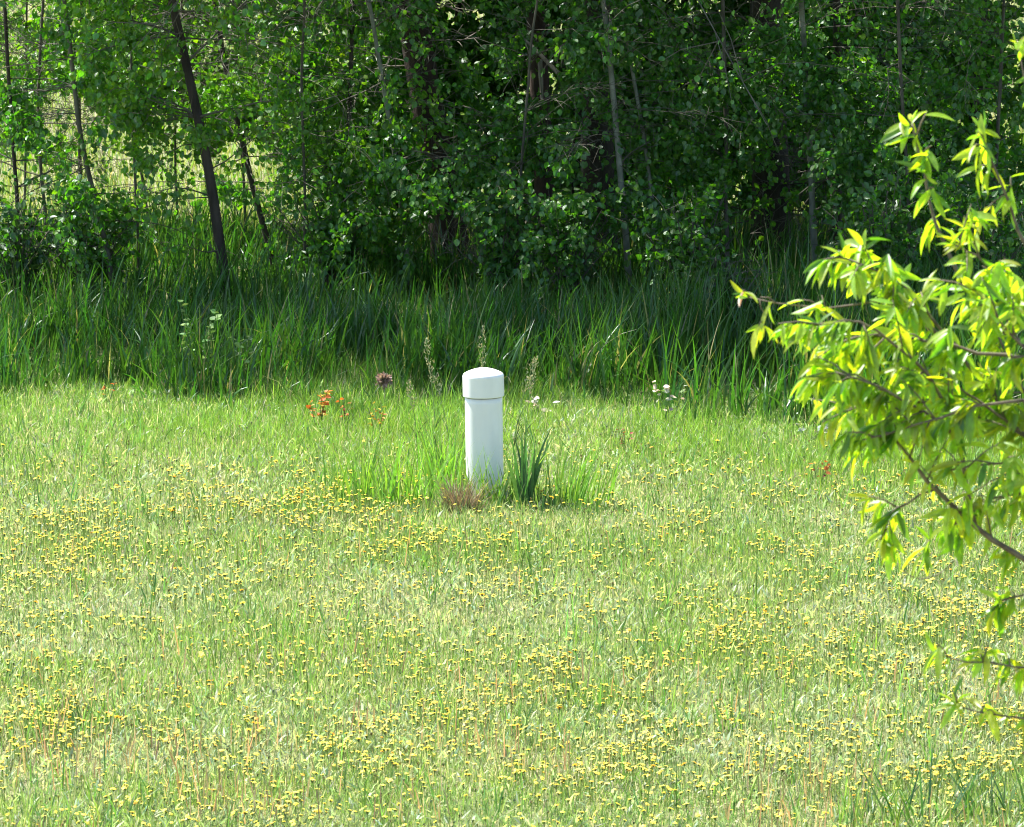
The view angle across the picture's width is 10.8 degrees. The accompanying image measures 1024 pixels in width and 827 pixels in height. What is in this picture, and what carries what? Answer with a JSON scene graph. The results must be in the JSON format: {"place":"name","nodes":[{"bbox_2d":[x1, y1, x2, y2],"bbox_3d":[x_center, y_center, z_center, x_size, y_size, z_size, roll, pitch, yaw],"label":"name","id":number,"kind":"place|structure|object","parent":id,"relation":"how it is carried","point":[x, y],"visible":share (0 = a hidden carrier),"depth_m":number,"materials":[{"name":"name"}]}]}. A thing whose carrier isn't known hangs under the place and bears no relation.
{"place":"outdoors","nodes":[
{"label":"outdoors","id":0,"kind":"place"},
{"bbox_2d":[424,338,449,455],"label":"flowering grass","id":1,"kind":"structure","parent":0,"point":[425,342],"depth_m":25.85,"materials":[{"name":"green plant"}]},
{"bbox_2d":[427,358,456,444],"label":"flowering grass","id":2,"kind":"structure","parent":0,"point":[440,399],"depth_m":25.88,"materials":[{"name":"green plant"}]},
{"bbox_2d":[0,178,1023,438],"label":"tall grass","id":3,"kind":"structure","parent":0,"point":[662,328],"depth_m":29.84,"materials":[{"name":"green plant"}]},
{"bbox_2d":[0,0,1023,826],"bbox_3d":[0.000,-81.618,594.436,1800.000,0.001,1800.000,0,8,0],"label":"ground","id":4,"kind":"structure","parent":0,"point":[532,806],"depth_m":22.15,"materials":[{"name":"green plant"}]},
{"bbox_2d":[0,165,86,299],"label":"shrub","id":5,"kind":"object","parent":4,"relation":"on","point":[16,231],"visible":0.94,"depth_m":32.52,"materials":[{"name":"green plant"}]},
{"bbox_2d":[0,0,167,288],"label":"poplar tree","id":6,"kind":"object","parent":4,"relation":"on","point":[101,56],"visible":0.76,"depth_m":32.85,"materials":[{"name":"green plant"}]},
{"bbox_2d":[21,172,161,291],"bbox_3d":[-2.580,-1.078,33.026,0.918,0.828,0.846,0,8,0],"label":"shrub","id":7,"kind":"object","parent":4,"relation":"on","point":[116,260],"visible":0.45,"depth_m":32.90,"materials":[{"name":"green plant"}]},
{"bbox_2d":[0,0,204,224],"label":"poplar tree","id":8,"kind":"object","parent":4,"relation":"on","point":[20,73],"visible":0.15,"depth_m":35.15,"materials":[{"name":"green plant"}]},
{"bbox_2d":[0,0,215,252],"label":"poplar tree","id":9,"kind":"object","parent":4,"relation":"on","point":[39,70],"visible":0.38,"depth_m":33.60,"materials":[{"name":"green plant"}]},
{"bbox_2d":[101,382,116,402],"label":"orange leaved weed","id":10,"kind":"object","parent":4,"relation":"on","point":[104,387],"visible":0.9,"depth_m":28.34,"materials":[{"name":"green plant"}]},
{"bbox_2d":[0,0,218,194],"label":"poplar tree","id":11,"kind":"object","parent":4,"relation":"on","point":[169,160],"visible":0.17,"depth_m":35.46,"materials":[{"name":"green plant"}]},
{"bbox_2d":[8,0,273,225],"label":"poplar tree","id":12,"kind":"object","parent":4,"relation":"on","point":[110,145],"visible":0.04,"depth_m":36.30,"materials":[{"name":"green plant"}]},
{"bbox_2d":[0,0,286,287],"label":"poplar tree","id":13,"kind":"object","parent":4,"relation":"on","point":[94,208],"visible":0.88,"depth_m":32.56,"materials":[{"name":"green plant"}]},
{"bbox_2d":[0,0,320,273],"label":"poplar tree","id":14,"kind":"object","parent":4,"relation":"on","point":[134,152],"visible":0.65,"depth_m":32.80,"materials":[{"name":"green plant"}]},
{"bbox_2d":[34,0,322,302],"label":"poplar tree","id":15,"kind":"object","parent":4,"relation":"on","point":[148,93],"visible":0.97,"depth_m":32.15,"materials":[{"name":"green plant"}]},
{"bbox_2d":[42,0,348,226],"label":"poplar tree","id":16,"kind":"object","parent":4,"relation":"on","point":[196,159],"visible":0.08,"depth_m":35.39,"materials":[{"name":"green plant"}]},
{"bbox_2d":[178,300,221,367],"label":"pale leaved weed","id":17,"kind":"object","parent":4,"relation":"on","point":[211,324],"visible":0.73,"depth_m":29.09,"materials":[{"name":"green plant"}]},
{"bbox_2d":[67,0,360,278],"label":"poplar tree","id":18,"kind":"object","parent":4,"relation":"on","point":[235,93],"visible":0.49,"depth_m":33.41,"materials":[{"name":"green plant"}]},
{"bbox_2d":[69,0,395,246],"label":"poplar tree","id":19,"kind":"object","parent":4,"relation":"on","point":[261,59],"visible":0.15,"depth_m":34.90,"materials":[{"name":"green plant"}]},
{"bbox_2d":[228,335,257,385],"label":"pale leaved weed","id":20,"kind":"object","parent":4,"relation":"on","point":[237,353],"visible":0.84,"depth_m":28.90,"materials":[{"name":"green plant"}]},
{"bbox_2d":[163,0,455,272],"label":"poplar tree","id":21,"kind":"object","parent":4,"relation":"on","point":[357,110],"visible":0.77,"depth_m":33.03,"materials":[{"name":"green plant"}]},
{"bbox_2d":[306,390,332,424],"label":"orange leaved weed","id":22,"kind":"object","parent":4,"relation":"on","point":[323,404],"visible":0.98,"depth_m":27.45,"materials":[{"name":"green plant"}]},
{"bbox_2d":[250,167,393,291],"bbox_3d":[-1.161,-1.063,33.193,0.860,0.931,0.772,8,11,43],"label":"shrub","id":23,"kind":"object","parent":4,"relation":"on","point":[321,255],"visible":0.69,"depth_m":33.11,"materials":[{"name":"green plant"}]},
{"bbox_2d":[221,0,455,284],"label":"poplar tree","id":24,"kind":"object","parent":4,"relation":"on","point":[343,181],"visible":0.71,"depth_m":33.31,"materials":[{"name":"green plant"}]},
{"bbox_2d":[336,398,352,426],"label":"orange leaved weed","id":25,"kind":"object","parent":4,"relation":"on","point":[347,414],"visible":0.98,"depth_m":27.53,"materials":[{"name":"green plant"}]},
{"bbox_2d":[330,450,396,499],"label":"grass clump","id":26,"kind":"object","parent":4,"relation":"on","point":[351,477],"visible":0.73,"depth_m":25.28,"materials":[{"name":"green plant"}]},
{"bbox_2d":[368,402,386,428],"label":"orange leaved weed","id":27,"kind":"object","parent":4,"relation":"on","point":[382,418],"visible":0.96,"depth_m":27.32,"materials":[{"name":"green plant"}]},
{"bbox_2d":[190,0,572,220],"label":"poplar tree","id":28,"kind":"object","parent":4,"relation":"on","point":[473,91],"visible":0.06,"depth_m":35.97,"materials":[{"name":"green plant"}]},
{"bbox_2d":[375,371,392,401],"bbox_3d":[-0.666,-0.116,28.086,0.098,0.218,0.099,0,8,0],"label":"dried seed head","id":29,"kind":"object","parent":4,"relation":"on","point":[383,379],"visible":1,"depth_m":28.06},
{"bbox_2d":[216,0,556,288],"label":"poplar tree","id":30,"kind":"object","parent":4,"relation":"on","point":[420,210],"visible":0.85,"depth_m":32.94,"materials":[{"name":"green plant"}]},
{"bbox_2d":[309,422,481,509],"bbox_3d":[-0.505,0.214,25.099,0.724,0.416,0.629,5,10,32],"label":"grass clump","id":31,"kind":"object","parent":4,"relation":"on","point":[394,492],"visible":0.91,"depth_m":25.06,"materials":[{"name":"green plant"}]},
{"bbox_2d":[79,0,748,289],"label":"poplar tree","id":32,"kind":"object","parent":4,"relation":"on","point":[575,51],"visible":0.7,"depth_m":32.72,"materials":[{"name":"green plant"}]},
{"bbox_2d":[406,379,429,461],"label":"flowering grass","id":33,"kind":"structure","parent":4,"relation":"on","point":[413,405],"depth_m":26.13,"materials":[{"name":"green plant"}]},
{"bbox_2d":[337,0,500,268],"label":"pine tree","id":34,"kind":"object","parent":4,"relation":"on","point":[430,76],"visible":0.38,"depth_m":34.20,"materials":[{"name":"brown plant"}]},
{"bbox_2d":[377,395,508,487],"bbox_3d":[-0.331,0.117,25.538,0.695,0.485,0.494,0,8,0],"label":"grass clump","id":35,"kind":"object","parent":4,"relation":"on","point":[440,457],"visible":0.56,"depth_m":25.51,"materials":[{"name":"green plant"}]},
{"bbox_2d":[278,0,639,204],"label":"poplar tree","id":36,"kind":"object","parent":4,"relation":"on","point":[467,27],"visible":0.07,"depth_m":36.33,"materials":[{"name":"green plant"}]},
{"bbox_2d":[427,464,502,512],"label":"dead grass tuft","id":37,"kind":"object","parent":4,"relation":"on","point":[459,500],"visible":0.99,"depth_m":24.87,"materials":[{"name":"brown plant"}]},
{"bbox_2d":[478,325,487,367],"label":"flowering grass","id":38,"kind":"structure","parent":4,"relation":"on","point":[479,344],"depth_m":26.12,"materials":[{"name":"green plant"}]},
{"bbox_2d":[463,367,503,496],"bbox_3d":[-0.129,0.145,25.200,0.193,0.724,0.193,-1,9,0],"label":"standpipe","id":39,"kind":"object","parent":4,"relation":"on","point":[483,391],"visible":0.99,"depth_m":25.11,"materials":[{"name":"white plastic"}]},
{"bbox_2d":[432,444,544,505],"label":"grass clump","id":40,"kind":"object","parent":4,"relation":"on","point":[493,487],"visible":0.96,"depth_m":25.04,"materials":[{"name":"green plant"}]},
{"bbox_2d":[436,177,553,293],"bbox_3d":[-0.080,-1.004,32.764,0.769,0.830,0.754,0,8,0],"label":"shrub","id":41,"kind":"object","parent":4,"relation":"on","point":[495,259],"visible":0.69,"depth_m":32.68,"materials":[{"name":"green plant"}]},
{"bbox_2d":[0,419,1023,826],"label":"yellow flowers","id":42,"kind":"object","parent":4,"relation":"on","point":[730,779],"visible":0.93,"depth_m":21.32,"materials":[{"name":"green plant"}]},
{"bbox_2d":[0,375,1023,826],"bbox_3d":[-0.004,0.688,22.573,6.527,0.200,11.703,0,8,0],"label":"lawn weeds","id":43,"kind":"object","parent":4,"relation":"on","point":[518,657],"visible":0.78,"depth_m":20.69,"materials":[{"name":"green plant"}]},
{"bbox_2d":[503,424,553,508],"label":"broad leaved plant","id":44,"kind":"object","parent":4,"relation":"on","point":[518,484],"visible":1,"depth_m":24.97,"materials":[{"name":"green plant"}]},
{"bbox_2d":[525,396,558,413],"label":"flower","id":45,"kind":"object","parent":4,"relation":"on","point":[534,401],"visible":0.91,"depth_m":27.82,"materials":[{"name":"white plant"}]},
{"bbox_2d":[438,0,659,255],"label":"pine tree","id":46,"kind":"object","parent":4,"relation":"on","point":[539,185],"visible":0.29,"depth_m":35.03,"materials":[{"name":"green plant"}]},
{"bbox_2d":[381,0,743,219],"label":"poplar tree","id":47,"kind":"object","parent":4,"relation":"on","point":[690,5],"visible":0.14,"depth_m":35.85,"materials":[{"name":"green plant"}]},
{"bbox_2d":[486,0,653,262],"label":"pine tree","id":48,"kind":"object","parent":4,"relation":"on","point":[596,11],"visible":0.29,"depth_m":34.63,"materials":[{"name":"brown plant"}]},
{"bbox_2d":[512,436,627,510],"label":"grass clump","id":49,"kind":"object","parent":4,"relation":"on","point":[570,491],"visible":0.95,"depth_m":25.03,"materials":[{"name":"green plant"}]},
{"bbox_2d":[505,182,648,301],"bbox_3d":[0.342,-0.996,32.533,0.859,0.838,0.729,2,8,12],"label":"shrub","id":50,"kind":"object","parent":4,"relation":"on","point":[551,261],"visible":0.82,"depth_m":32.47,"materials":[{"name":"green plant"}]},
{"bbox_2d":[373,0,823,292],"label":"poplar tree","id":51,"kind":"object","parent":4,"relation":"on","point":[474,164],"visible":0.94,"depth_m":32.52,"materials":[{"name":"green plant"}]},
{"bbox_2d":[492,0,752,295],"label":"poplar tree","id":52,"kind":"object","parent":4,"relation":"on","point":[661,100],"visible":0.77,"depth_m":32.64,"materials":[{"name":"green plant"}]},
{"bbox_2d":[616,428,632,449],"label":"orange leaved weed","id":53,"kind":"object","parent":4,"relation":"on","point":[624,437],"visible":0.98,"depth_m":26.72,"materials":[{"name":"green plant"}]},
{"bbox_2d":[652,380,686,422],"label":"pale leaved weed","id":54,"kind":"object","parent":4,"relation":"on","point":[666,389],"visible":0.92,"depth_m":27.57,"materials":[{"name":"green plant"}]},
{"bbox_2d":[484,0,866,220],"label":"poplar tree","id":55,"kind":"object","parent":4,"relation":"on","point":[681,12],"visible":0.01,"depth_m":36.70,"materials":[{"name":"green plant"}]},
{"bbox_2d":[625,178,744,297],"bbox_3d":[1.114,-0.981,32.141,0.702,0.838,0.986,-4,9,-28],"label":"shrub","id":56,"kind":"object","parent":4,"relation":"on","point":[691,235],"visible":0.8,"depth_m":32.12,"materials":[{"name":"green plant"}]},
{"bbox_2d":[585,0,893,272],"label":"poplar tree","id":57,"kind":"object","parent":4,"relation":"on","point":[690,148],"visible":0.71,"depth_m":32.68,"materials":[{"name":"green plant"}]},
{"bbox_2d":[693,243,787,331],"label":"shrub","id":58,"kind":"object","parent":4,"relation":"on","point":[703,259],"visible":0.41,"depth_m":30.74,"materials":[{"name":"green plant"}]},
{"bbox_2d":[637,0,865,267],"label":"poplar tree","id":59,"kind":"object","parent":4,"relation":"on","point":[759,179],"visible":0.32,"depth_m":34.44,"materials":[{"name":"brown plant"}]},
{"bbox_2d":[567,0,952,227],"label":"poplar tree","id":60,"kind":"object","parent":4,"relation":"on","point":[730,4],"visible":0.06,"depth_m":36.01,"materials":[{"name":"green plant"}]},
{"bbox_2d":[659,0,944,268],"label":"poplar tree","id":61,"kind":"object","parent":4,"relation":"on","point":[845,100],"visible":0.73,"depth_m":32.76,"materials":[{"name":"green plant"}]},
{"bbox_2d":[795,423,827,435],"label":"pale leaved weed","id":62,"kind":"object","parent":4,"relation":"on","point":[803,429],"visible":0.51,"depth_m":27.13,"materials":[{"name":"white plant"}]},
{"bbox_2d":[809,460,830,484],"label":"orange leaved weed","id":63,"kind":"object","parent":4,"relation":"on","point":[826,467],"visible":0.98,"depth_m":25.63,"materials":[{"name":"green plant"}]},
{"bbox_2d":[678,0,1000,263],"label":"poplar tree","id":64,"kind":"object","parent":4,"relation":"on","point":[837,27],"visible":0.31,"depth_m":33.56,"materials":[{"name":"green plant"}]},
{"bbox_2d":[705,0,1023,218],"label":"poplar tree","id":65,"kind":"object","parent":4,"relation":"on","point":[963,119],"visible":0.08,"depth_m":36.23,"materials":[{"name":"green plant"}]},
{"bbox_2d":[712,0,1023,285],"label":"poplar tree","id":66,"kind":"object","parent":4,"relation":"on","point":[842,151],"visible":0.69,"depth_m":32.43,"materials":[{"name":"green plant"}]},
{"bbox_2d":[730,33,1023,750],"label":"fruit tree","id":67,"kind":"object","parent":4,"relation":"on","point":[954,415],"visible":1,"depth_m":12.06,"materials":[{"name":"green plant"}]},
{"bbox_2d":[811,155,957,292],"bbox_3d":[2.091,-1.032,31.813,0.838,1.023,0.878,-8,11,-43],"label":"shrub","id":68,"kind":"object","parent":4,"relation":"on","point":[887,218],"visible":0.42,"depth_m":31.68,"materials":[{"name":"green plant"}]},
{"bbox_2d":[789,0,1023,224],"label":"poplar tree","id":69,"kind":"object","parent":4,"relation":"on","point":[1008,99],"visible":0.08,"depth_m":35.90,"materials":[{"name":"green plant"}]},
{"bbox_2d":[808,0,1023,258],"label":"poplar tree","id":70,"kind":"object","parent":4,"relation":"on","point":[944,82],"visible":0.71,"depth_m":32.39,"materials":[{"name":"green plant"}]},
{"bbox_2d":[848,743,990,826],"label":"grass clump","id":71,"kind":"object","parent":4,"relation":"on","point":[956,804],"visible":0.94,"depth_m":18.30,"materials":[{"name":"green plant"}]},
{"bbox_2d":[897,158,1023,293],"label":"shrub","id":72,"kind":"object","parent":4,"relation":"on","point":[1002,238],"visible":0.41,"depth_m":31.87,"materials":[{"name":"green plant"}]},
{"bbox_2d":[941,745,1023,824],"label":"grass clump","id":73,"kind":"object","parent":4,"relation":"on","point":[984,800],"visible":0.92,"depth_m":18.41,"materials":[{"name":"green plant"}]},
{"bbox_2d":[0,0,1023,245],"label":"field grass","id":74,"kind":"structure","parent":0,"point":[160,182],"depth_m":40.14,"materials":[{"name":"green plant"}]},
{"bbox_2d":[506,359,536,469],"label":"flowering grass","id":75,"kind":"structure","parent":0,"point":[526,385],"depth_m":25.86,"materials":[{"name":"green plant"}]},
{"bbox_2d":[511,356,538,453],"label":"flowering grass","id":76,"kind":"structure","parent":0,"point":[530,387],"depth_m":25.82,"materials":[{"name":"green plant"}]},
{"bbox_2d":[516,32,559,98],"bbox_3d":[0.167,-2.180,33.941,0.336,0.419,0.039,7,10,38],"label":"broken limb","id":77,"kind":"object","parent":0,"point":[540,64],"visible":0.58,"depth_m":33.92,"materials":[{"name":"brown wood"}]}
]}

